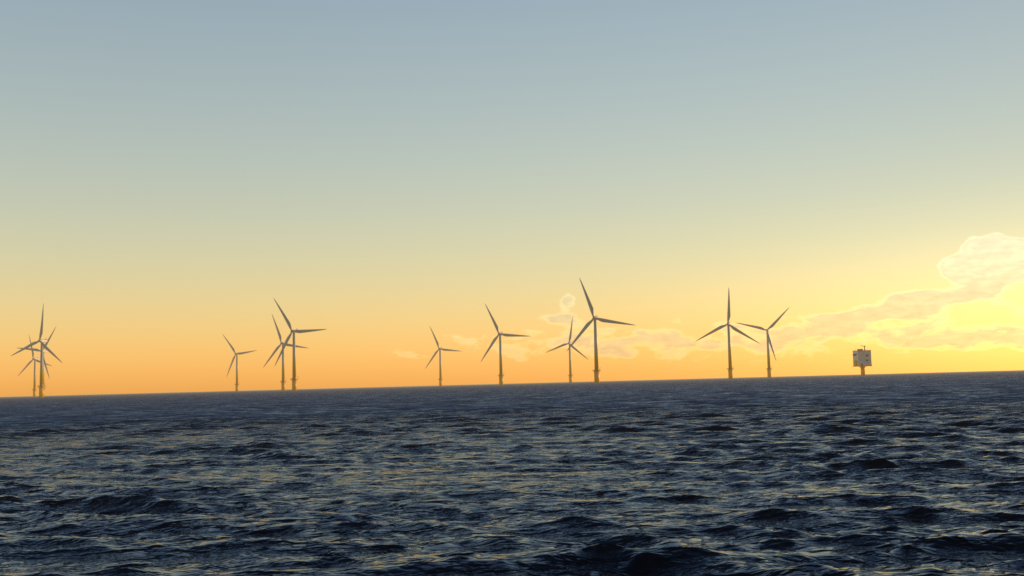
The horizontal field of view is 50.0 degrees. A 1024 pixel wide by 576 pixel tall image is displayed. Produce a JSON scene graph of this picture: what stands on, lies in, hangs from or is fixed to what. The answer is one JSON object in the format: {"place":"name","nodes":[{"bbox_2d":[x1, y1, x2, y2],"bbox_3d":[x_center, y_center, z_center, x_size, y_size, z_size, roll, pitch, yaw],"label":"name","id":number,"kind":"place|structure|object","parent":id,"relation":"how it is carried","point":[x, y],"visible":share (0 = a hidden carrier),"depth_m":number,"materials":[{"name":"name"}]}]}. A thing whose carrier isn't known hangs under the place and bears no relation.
{"place":"outdoors","nodes":[
{"label":"outdoors","id":0,"kind":"place"},
{"bbox_2d":[0,370,1023,575],"bbox_3d":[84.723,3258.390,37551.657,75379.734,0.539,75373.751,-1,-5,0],"label":"sea","id":1,"kind":"structure","parent":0,"point":[905,474],"depth_m":28.24,"materials":[{"name":"blue liquid"}]},
{"bbox_2d":[17,336,50,396],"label":"wind turbine","id":2,"kind":"object","parent":1,"relation":"on","point":[34,383],"visible":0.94,"depth_m":2505.83,"materials":[{"name":"paint"}]},
{"bbox_2d":[11,310,60,396],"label":"wind turbine","id":3,"kind":"object","parent":1,"relation":"on","point":[41,386],"visible":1,"depth_m":1681.40,"materials":[{"name":"paint"}]},
{"bbox_2d":[19,327,55,396],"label":"wind turbine","id":4,"kind":"object","parent":1,"relation":"on","point":[34,349],"visible":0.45,"depth_m":2071.30,"materials":[{"name":"paint"}]},
{"bbox_2d":[223,335,256,391],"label":"wind turbine","id":5,"kind":"object","parent":1,"relation":"on","point":[236,384],"visible":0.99,"depth_m":2514.38,"materials":[{"name":"paint"}]},
{"bbox_2d":[264,315,306,390],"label":"wind turbine","id":6,"kind":"object","parent":1,"relation":"on","point":[283,370],"visible":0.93,"depth_m":1999.57,"materials":[{"name":"paint"}]},
{"bbox_2d":[274,299,325,390],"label":"wind turbine","id":7,"kind":"object","parent":1,"relation":"on","point":[293,379],"visible":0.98,"depth_m":1593.41,"materials":[{"name":"paint"}]},
{"bbox_2d":[425,327,457,385],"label":"wind turbine","id":8,"kind":"object","parent":1,"relation":"on","point":[440,378],"visible":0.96,"depth_m":2525.59,"materials":[{"name":"paint"}]},
{"bbox_2d":[480,304,527,384],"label":"wind turbine","id":9,"kind":"object","parent":1,"relation":"on","point":[501,373],"visible":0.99,"depth_m":1854.88,"materials":[{"name":"paint"}]},
{"bbox_2d":[546,317,586,382],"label":"wind turbine","id":10,"kind":"object","parent":1,"relation":"on","point":[570,370],"visible":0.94,"depth_m":2387.50,"materials":[{"name":"paint"}]},
{"bbox_2d":[566,278,633,382],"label":"wind turbine","id":11,"kind":"object","parent":1,"relation":"on","point":[596,366],"visible":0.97,"depth_m":1458.72,"materials":[{"name":"paint"}]},
{"bbox_2d":[696,289,758,378],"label":"wind turbine","id":12,"kind":"object","parent":1,"relation":"on","point":[730,373],"visible":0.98,"depth_m":1717.01,"materials":[{"name":"paint"}]},
{"bbox_2d":[738,309,787,377],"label":"wind turbine","id":13,"kind":"object","parent":1,"relation":"on","point":[768,368],"visible":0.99,"depth_m":1981.22,"materials":[{"name":"paint"}]},
{"bbox_2d":[852,345,871,375],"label":"offshore substation","id":14,"kind":"object","parent":1,"relation":"on","point":[861,358],"visible":0.97,"depth_m":1641.77,"materials":[{"name":"metal"}]},
{"bbox_2d":[0,0,1023,396],"label":"sky","id":15,"kind":"structure","parent":0,"point":[384,173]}
]}

